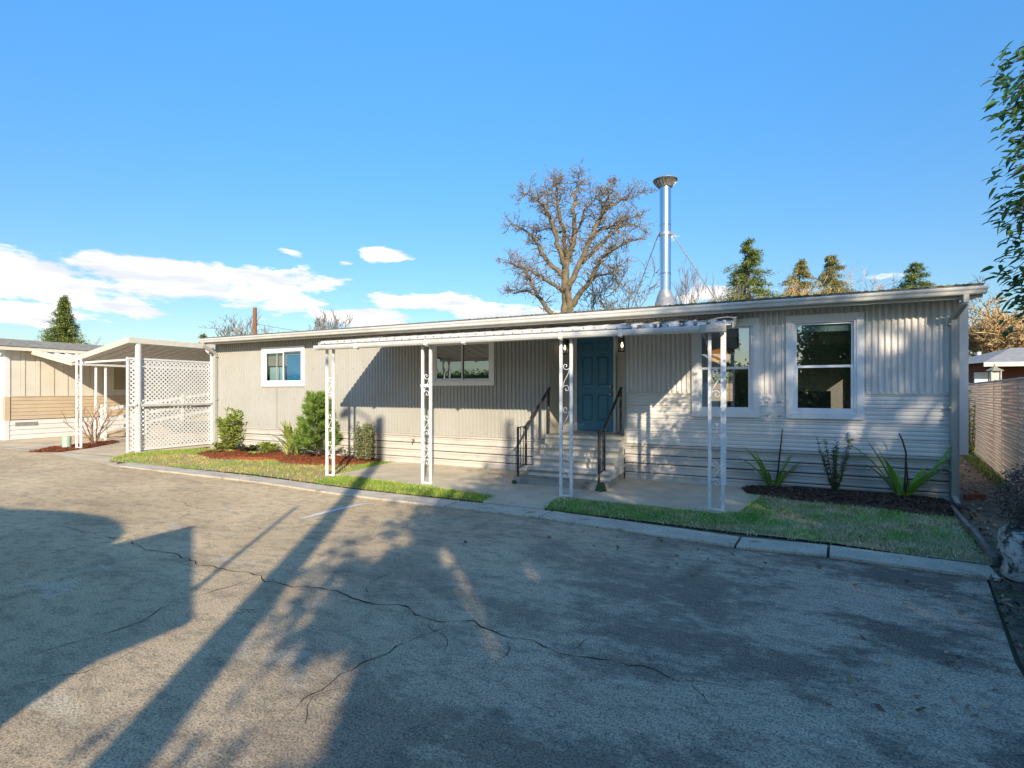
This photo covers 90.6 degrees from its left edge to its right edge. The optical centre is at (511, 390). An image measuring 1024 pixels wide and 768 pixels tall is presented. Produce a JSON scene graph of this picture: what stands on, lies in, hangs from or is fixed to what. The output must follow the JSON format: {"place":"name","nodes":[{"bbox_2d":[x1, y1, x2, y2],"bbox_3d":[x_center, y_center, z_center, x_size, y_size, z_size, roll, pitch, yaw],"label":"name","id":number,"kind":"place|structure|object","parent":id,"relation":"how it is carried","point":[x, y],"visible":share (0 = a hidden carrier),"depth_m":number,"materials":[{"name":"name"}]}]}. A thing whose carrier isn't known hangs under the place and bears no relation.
{"place":"outdoors","nodes":[
{"label":"outdoors","id":0,"kind":"place"},
{"bbox_2d":[0,430,211,464],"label":"driveway","id":1,"kind":"structure","parent":0,"point":[103,454],"depth_m":15.08,"materials":[{"name":"concrete"}]},
{"bbox_2d":[31,441,117,451],"bbox_3d":[-12.989,1.646,15.167,1.290,0.001,3.379,0,0,-15],"label":"mulch strip","id":2,"kind":"object","parent":1,"relation":"on","point":[76,448],"visible":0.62,"depth_m":14.49,"materials":[{"name":"red wood"}]},
{"bbox_2d":[62,436,71,447],"bbox_3d":[-12.998,1.482,14.788,0.244,0.335,0.240,0,0,25],"label":"utility pedestal","id":3,"kind":"object","parent":2,"relation":"on","point":[66,441],"visible":0.83,"depth_m":14.71,"materials":[{"name":"green plastic"}]},
{"bbox_2d":[29,440,118,451],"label":"bark chips","id":4,"kind":"object","parent":2,"relation":"on","point":[57,447],"visible":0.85,"depth_m":14.67,"materials":[{"name":"brown wood"}]},
{"bbox_2d":[62,396,125,443],"bbox_3d":[-13.101,0.890,15.928,1.495,1.544,1.450,0,0,-24],"label":"bare shrub","id":5,"kind":"object","parent":2,"relation":"on","point":[90,438],"visible":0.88,"depth_m":15.78,"materials":[{"name":"brown plant"}]},
{"bbox_2d":[0,338,209,439],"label":"neighbor home","id":6,"kind":"object","parent":1,"relation":"on","point":[37,396],"visible":0.28,"depth_m":18.03,"materials":[{"name":"brown"}]},
{"bbox_2d":[111,367,133,391],"bbox_3d":[-15.392,-0.470,20.051,0.030,1.000,0.800,0,0,25],"label":"neighbor window","id":7,"kind":"structure","parent":6,"relation":"in","point":[112,368],"depth_m":19.74,"materials":[{"name":"glass"}]},
{"bbox_2d":[27,349,209,439],"bbox_3d":[-13.863,0.088,19.904,2.910,3.124,6.931,0,0,25],"label":"neighbor awning","id":8,"kind":"object","parent":1,"relation":"on","point":[64,358],"visible":0.25,"depth_m":17.05,"materials":[{"name":"white metal"}]},
{"bbox_2d":[71,337,214,451],"bbox_3d":[-9.624,0.107,16.700,4.214,3.085,6.410,0,0,25],"label":"carport","id":9,"kind":"object","parent":1,"relation":"on","point":[120,351],"visible":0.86,"depth_m":14.53,"materials":[{"name":"white metal"}]},
{"bbox_2d":[126,357,212,452],"bbox_3d":[-9.758,0.370,14.642,0.120,2.560,2.445,0,0,25],"label":"lattice screen","id":10,"kind":"object","parent":9,"relation":"attached to","point":[158,405],"visible":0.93,"depth_m":14.53,"materials":[{"name":"white paint"}]},
{"bbox_2d":[82,392,209,437],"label":"access ramp","id":11,"kind":"structure","parent":1,"relation":"on","point":[119,432],"depth_m":18.81,"materials":[{"name":"white wood"}]},
{"bbox_2d":[109,447,208,460],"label":"grass","id":12,"kind":"structure","parent":0,"point":[167,452],"depth_m":13.14,"materials":[{"name":"green plant"}]},
{"bbox_2d":[110,448,498,502],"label":"lawn","id":13,"kind":"structure","parent":0,"point":[309,469],"depth_m":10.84,"materials":[{"name":"plant"}]},
{"bbox_2d":[197,448,380,464],"bbox_3d":[-5.572,1.600,12.359,6.292,0.075,1.514,0,0,22],"label":"mulch bed","id":14,"kind":"object","parent":13,"relation":"on","point":[271,457],"visible":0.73,"depth_m":12.00,"materials":[{"name":"red wood"}]},
{"bbox_2d":[207,449,223,451],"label":"shrub","id":15,"kind":"object","parent":14,"relation":"on","point":[210,450],"visible":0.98,"depth_m":13.05,"materials":[{"name":"green plant"}]},
{"bbox_2d":[211,442,225,449],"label":"shrub","id":16,"kind":"object","parent":14,"relation":"on","point":[218,446],"visible":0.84,"depth_m":13.55,"materials":[{"name":"green plant"}]},
{"bbox_2d":[215,407,245,449],"bbox_3d":[-7.558,1.002,13.598,0.727,1.182,0.720,0,0,-42],"label":"shrub","id":17,"kind":"object","parent":14,"relation":"on","point":[224,433],"visible":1,"depth_m":13.52,"materials":[{"name":"green plant"}]},
{"bbox_2d":[235,444,260,450],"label":"shrub","id":18,"kind":"object","parent":14,"relation":"on","point":[247,448],"visible":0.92,"depth_m":13.08,"materials":[{"name":"green plant"}]},
{"bbox_2d":[257,441,279,451],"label":"shrub","id":19,"kind":"object","parent":14,"relation":"on","point":[268,446],"visible":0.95,"depth_m":12.86,"materials":[{"name":"green plant"}]},
{"bbox_2d":[267,421,305,455],"bbox_3d":[-5.333,1.097,12.364,1.115,1.052,0.971,0,0,25],"label":"yucca","id":20,"kind":"object","parent":14,"relation":"on","point":[287,432],"visible":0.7,"depth_m":12.29,"materials":[{"name":"green plant"}]},
{"bbox_2d":[290,389,342,456],"bbox_3d":[-4.622,0.767,11.995,1.230,1.666,1.208,0,0,-39],"label":"young pine","id":21,"kind":"object","parent":14,"relation":"on","point":[311,406],"visible":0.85,"depth_m":11.83,"materials":[{"name":"green plant"}]},
{"bbox_2d":[337,447,354,457],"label":"shrub","id":22,"kind":"object","parent":14,"relation":"on","point":[348,455],"visible":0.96,"depth_m":11.81,"materials":[{"name":"grey plant"}]},
{"bbox_2d":[353,421,374,460],"bbox_3d":[-3.402,1.139,11.629,0.502,0.905,0.496,0,0,-1],"label":"shrub","id":23,"kind":"object","parent":14,"relation":"on","point":[364,444],"visible":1,"depth_m":11.50,"materials":[{"name":"green plant"}]},
{"bbox_2d":[341,460,396,472],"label":"grass","id":24,"kind":"structure","parent":13,"relation":"on","point":[367,465],"depth_m":10.95,"materials":[{"name":"green plant"}]},
{"bbox_2d":[0,449,1023,767],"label":"road","id":25,"kind":"structure","parent":0,"point":[152,619],"depth_m":3.31,"materials":[{"name":"grey asphalt"}]},
{"bbox_2d":[110,463,1001,581],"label":"curb","id":26,"kind":"structure","parent":25,"relation":"on","point":[962,569],"depth_m":5.87,"materials":[{"name":"concrete"}]},
{"bbox_2d":[464,497,1000,716],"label":"fallen leaves","id":27,"kind":"object","parent":25,"relation":"on","point":[879,707],"visible":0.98,"depth_m":3.40,"materials":[{"name":"brown plant"}]},
{"bbox_2d":[0,0,1023,382],"label":"sky","id":28,"kind":"structure","parent":0,"point":[169,168],"materials":[{"name":"blue"}]},
{"bbox_2d":[9,396,1023,676],"bbox_3d":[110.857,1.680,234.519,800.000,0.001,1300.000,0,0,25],"label":"ground","id":29,"kind":"structure","parent":0,"point":[1013,650],"depth_m":3.63,"materials":[{"name":"brown soil"}]},
{"bbox_2d":[33,294,89,343],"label":"conifer","id":30,"kind":"object","parent":29,"relation":"on","point":[63,330],"visible":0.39,"depth_m":51.59,"materials":[{"name":"green plant"}]},
{"bbox_2d":[197,332,206,342],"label":"conifer","id":31,"kind":"object","parent":29,"relation":"on","point":[202,336],"visible":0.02,"depth_m":44.88,"materials":[{"name":"green plant"}]},
{"bbox_2d":[198,321,250,336],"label":"bare tree","id":32,"kind":"object","parent":29,"relation":"on","point":[223,331],"visible":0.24,"depth_m":41.46,"materials":[{"name":"brown plant"}]},
{"bbox_2d":[218,311,273,335],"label":"bare tree","id":33,"kind":"object","parent":29,"relation":"on","point":[235,332],"visible":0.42,"depth_m":43.99,"materials":[{"name":"brown plant"}]},
{"bbox_2d":[253,307,295,333],"bbox_3d":[-12.410,-2.295,36.308,14.484,7.890,0.338,0,0,14],"label":"rusty pole","id":34,"kind":"object","parent":29,"relation":"on","point":[254,320],"visible":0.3,"depth_m":37.87,"materials":[{"name":"brown metal"}]},
{"bbox_2d":[308,309,354,329],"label":"bare tree","id":35,"kind":"object","parent":29,"relation":"on","point":[322,322],"visible":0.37,"depth_m":46.02,"materials":[{"name":"brown plant"}]},
{"bbox_2d":[558,250,658,310],"bbox_3d":[6.958,-4.232,39.625,7.087,11.830,11.643,0,0,-5],"label":"bare tree","id":36,"kind":"object","parent":29,"relation":"on","point":[599,295],"visible":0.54,"depth_m":36.66,"materials":[{"name":"brown plant"}]},
{"bbox_2d":[656,255,698,303],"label":"bare tree","id":37,"kind":"object","parent":29,"relation":"on","point":[680,289],"visible":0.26,"depth_m":43.91,"materials":[{"name":"plant"}]},
{"bbox_2d":[683,263,749,302],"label":"bare tree","id":38,"kind":"object","parent":29,"relation":"on","point":[719,299],"visible":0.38,"depth_m":45.37,"materials":[{"name":"plant"}]},
{"bbox_2d":[711,383,732,400],"bbox_3d":[8.369,0.665,21.916,6.400,1.970,0.060,0,0,25],"label":"yard fence","id":39,"kind":"object","parent":29,"relation":"on","point":[717,387],"visible":0.03,"depth_m":21.67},
{"bbox_2d":[709,237,784,399],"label":"conifer","id":40,"kind":"object","parent":29,"relation":"on","point":[744,272],"visible":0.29,"depth_m":47.82,"materials":[{"name":"green plant"}]},
{"bbox_2d":[729,258,817,397],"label":"conifer","id":41,"kind":"object","parent":29,"relation":"on","point":[800,270],"visible":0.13,"depth_m":61.56,"materials":[{"name":"green plant"}]},
{"bbox_2d":[750,266,848,298],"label":"bare tree","id":42,"kind":"object","parent":29,"relation":"on","point":[792,288],"visible":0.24,"depth_m":57.05,"materials":[{"name":"brown plant"}]},
{"bbox_2d":[811,252,859,294],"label":"conifer","id":43,"kind":"object","parent":29,"relation":"on","point":[833,282],"visible":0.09,"depth_m":63.63,"materials":[{"name":"green plant"}]},
{"bbox_2d":[840,261,869,287],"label":"bare tree","id":44,"kind":"object","parent":29,"relation":"on","point":[853,277],"visible":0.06,"depth_m":62.94,"materials":[{"name":"brown plant"}]},
{"bbox_2d":[845,276,903,292],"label":"bare tree","id":45,"kind":"object","parent":29,"relation":"on","point":[873,286],"visible":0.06,"depth_m":60.67,"materials":[{"name":"brown plant"}]},
{"bbox_2d":[870,276,893,289],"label":"bare tree","id":46,"kind":"object","parent":29,"relation":"on","point":[876,288],"visible":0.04,"depth_m":59.73,"materials":[{"name":"brown plant"}]},
{"bbox_2d":[894,261,978,356],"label":"conifer","id":47,"kind":"object","parent":29,"relation":"on","point":[913,276],"visible":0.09,"depth_m":57.72,"materials":[{"name":"green plant"}]},
{"bbox_2d":[968,275,1005,355],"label":"bare tree","id":48,"kind":"object","parent":29,"relation":"on","point":[980,300],"visible":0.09,"depth_m":54.47,"materials":[{"name":"brown plant"}]},
{"bbox_2d":[968,348,1023,421],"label":"brown house","id":49,"kind":"structure","parent":29,"relation":"on","point":[1009,362],"depth_m":25.82,"materials":[{"name":"red"}]},
{"bbox_2d":[968,293,1023,356],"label":"bare tree","id":50,"kind":"object","parent":29,"relation":"on","point":[986,336],"visible":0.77,"depth_m":31.67,"materials":[{"name":"brown plant"}]},
{"bbox_2d":[336,462,759,513],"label":"patio slab","id":51,"kind":"structure","parent":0,"point":[686,496],"depth_m":8.31,"materials":[{"name":"concrete"}]},
{"bbox_2d":[313,316,737,511],"bbox_3d":[0.011,0.184,9.138,7.430,2.912,2.228,0,0,25],"label":"porch awning","id":52,"kind":"object","parent":51,"relation":"on","point":[709,326],"visible":1,"depth_m":7.76,"materials":[{"name":"white metal"}]},
{"bbox_2d":[512,432,624,491],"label":"entry steps","id":53,"kind":"structure","parent":51,"relation":"on","point":[543,470],"depth_m":8.96,"materials":[{"name":"concrete"}]},
{"bbox_2d":[517,387,550,476],"bbox_3d":[0.415,0.711,9.444,0.066,1.579,1.329,0,0,30],"label":"handrail","id":54,"kind":"object","parent":53,"relation":"on","point":[547,393],"visible":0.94,"depth_m":9.18,"materials":[{"name":"black metal"}]},
{"bbox_2d":[598,387,622,482],"bbox_3d":[1.715,0.711,8.829,0.058,1.579,1.327,0,0,29],"label":"handrail","id":55,"kind":"object","parent":53,"relation":"on","point":[619,394],"visible":0.98,"depth_m":8.57,"materials":[{"name":"black metal"}]},
{"bbox_2d":[493,158,657,313],"bbox_3d":[4.994,-9.740,35.928,12.390,14.790,8.141,0,0,0],"label":"oak tree","id":56,"kind":"object","parent":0,"point":[565,256],"visible":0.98,"depth_m":35.60,"materials":[{"name":"brown plant"}]},
{"bbox_2d":[165,461,992,564],"bbox_3d":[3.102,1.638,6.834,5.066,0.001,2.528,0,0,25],"label":"lawn","id":57,"kind":"structure","parent":0,"point":[934,539],"depth_m":5.99,"materials":[{"name":"plant"}]},
{"bbox_2d":[198,175,987,506],"bbox_3d":[0.594,-1.324,13.928,16.630,5.956,7.908,0,0,25],"label":"mobile home","id":58,"kind":"object","parent":57,"relation":"on","point":[880,369],"visible":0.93,"depth_m":9.29,"materials":[{"name":"paint"}]},
{"bbox_2d":[261,346,304,386],"bbox_3d":[-5.933,-0.632,13.269,1.570,1.035,0.218,0,0,25],"label":"window","id":59,"kind":"structure","parent":58,"relation":"in","point":[293,357],"depth_m":13.25,"materials":[{"name":"white plastic"}]},
{"bbox_2d":[432,342,494,385],"bbox_3d":[-1.060,-0.632,10.938,1.594,1.035,0.168,0,0,25],"label":"window","id":60,"kind":"structure","parent":58,"relation":"in","point":[471,351],"depth_m":10.92,"materials":[{"name":"white plastic"}]},
{"bbox_2d":[578,337,612,431],"bbox_3d":[1.665,-0.168,10.145,0.740,1.945,0.113,0,0,25],"label":"front door","id":61,"kind":"structure","parent":58,"relation":"in","point":[595,355],"depth_m":10.15,"materials":[{"name":"blue paint"}]},
{"bbox_2d":[711,370,734,402],"bbox_3d":[6.258,-0.130,15.110,0.700,0.960,0.190,0,0,25],"label":"back window","id":62,"kind":"structure","parent":58,"relation":"in","point":[733,371],"depth_m":14.89,"materials":[{"name":"glass"}]},
{"bbox_2d":[692,317,758,417],"bbox_3d":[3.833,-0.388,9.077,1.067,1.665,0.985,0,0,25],"label":"window","id":63,"kind":"structure","parent":58,"relation":"in","point":[747,329],"depth_m":8.62,"materials":[{"name":"white plastic"}]},
{"bbox_2d":[786,312,863,419],"bbox_3d":[4.963,-0.388,8.074,1.061,1.665,0.138,0,0,25],"label":"window","id":64,"kind":"structure","parent":58,"relation":"in","point":[853,322],"depth_m":8.02,"materials":[{"name":"white plastic"}]},
{"bbox_2d":[544,495,771,526],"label":"grass","id":65,"kind":"structure","parent":57,"relation":"on","point":[571,508],"depth_m":6.74,"materials":[{"name":"green plant"}]},
{"bbox_2d":[740,495,775,524],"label":"grass","id":66,"kind":"structure","parent":57,"relation":"on","point":[754,507],"depth_m":6.80,"materials":[{"name":"green plant"}]},
{"bbox_2d":[741,484,965,516],"bbox_3d":[4.890,1.585,7.478,2.790,0.106,1.079,0,0,25],"label":"mulch bed","id":67,"kind":"object","parent":57,"relation":"on","point":[907,509],"visible":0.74,"depth_m":7.25,"materials":[{"name":"brown wood"}]},
{"bbox_2d":[735,429,799,485],"bbox_3d":[4.180,1.113,8.315,1.086,0.978,0.446,0,0,25],"label":"strap leaf plant","id":68,"kind":"object","parent":67,"relation":"on","point":[777,481],"visible":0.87,"depth_m":8.25,"materials":[{"name":"green plant"}]},
{"bbox_2d":[814,436,853,491],"bbox_3d":[4.922,1.133,7.715,0.331,0.859,0.479,0,0,-25],"label":"shrub","id":69,"kind":"object","parent":67,"relation":"on","point":[833,482],"visible":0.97,"depth_m":7.66,"materials":[{"name":"green plant"}]},
{"bbox_2d":[846,433,960,495],"bbox_3d":[5.689,1.109,7.473,1.405,0.985,0.734,0,0,25],"label":"strap leaf plant","id":70,"kind":"object","parent":67,"relation":"on","point":[901,486],"visible":0.82,"depth_m":7.41,"materials":[{"name":"green plant"}]},
{"bbox_2d":[961,448,1014,490],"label":"grass","id":71,"kind":"structure","parent":0,"point":[972,458],"depth_m":10.37,"materials":[{"name":"green plant"}]},
{"bbox_2d":[960,442,1023,666],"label":"side yard soil","id":72,"kind":"structure","parent":0,"point":[986,515],"depth_m":6.19,"materials":[{"name":"brown soil"}]},
{"bbox_2d":[968,390,975,452],"bbox_3d":[11.483,0.763,12.716,0.705,1.780,0.415,0,0,-1],"label":"shrub","id":73,"kind":"object","parent":72,"relation":"on","point":[972,445],"visible":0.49,"depth_m":12.68,"materials":[{"name":"green plant"}]},
{"bbox_2d":[950,505,997,566],"bbox_3d":[5.318,1.610,5.883,0.065,0.100,2.681,0,0,34],"label":"edging board","id":74,"kind":"object","parent":72,"relation":"on","point":[984,545],"visible":0.82,"depth_m":5.47,"materials":[{"name":"grey wood"}]},
{"bbox_2d":[963,493,986,499],"bbox_3d":[7.085,1.611,7.754,0.422,0.078,0.104,0,0,-9],"label":"brick row","id":75,"kind":"object","parent":72,"relation":"on","point":[969,496],"visible":1,"depth_m":7.71,"materials":[{"name":"red brick"}]},
{"bbox_2d":[960,448,1023,647],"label":"fallen leaves","id":76,"kind":"object","parent":72,"relation":"on","point":[999,557],"visible":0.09,"depth_m":6.63,"materials":[{"name":"brown plant"}]},
{"bbox_2d":[968,377,1023,498],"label":"fence","id":77,"kind":"object","parent":72,"relation":"on","point":[982,396],"visible":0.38,"depth_m":9.51,"materials":[{"name":"beige wood"}]},
{"bbox_2d":[980,40,1023,343],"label":"laurel tree","id":78,"kind":"object","parent":72,"relation":"on","point":[1017,204],"visible":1,"depth_m":3.39,"materials":[{"name":"green plant"}]},
{"bbox_2d":[989,577,1023,660],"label":"ground ivy","id":79,"kind":"object","parent":72,"relation":"on","point":[1010,610],"visible":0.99,"depth_m":3.80,"materials":[{"name":"green plant"}]},
{"bbox_2d":[996,524,1023,583],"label":"rock","id":80,"kind":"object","parent":72,"relation":"on","point":[1010,544],"depth_m":4.40,"materials":[{"name":"white stone"}]},
{"bbox_2d":[983,463,1023,530],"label":"purple hedge","id":81,"kind":"object","parent":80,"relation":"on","point":[1005,508],"visible":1,"depth_m":4.79,"materials":[{"name":"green plant"}]},
{"bbox_2d":[985,364,1003,380],"bbox_3d":[16.195,0.365,17.000,0.480,2.570,0.416,0,0,25],"label":"lantern post","id":82,"kind":"object","parent":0,"point":[995,372],"visible":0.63,"depth_m":16.91,"materials":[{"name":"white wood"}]}
]}

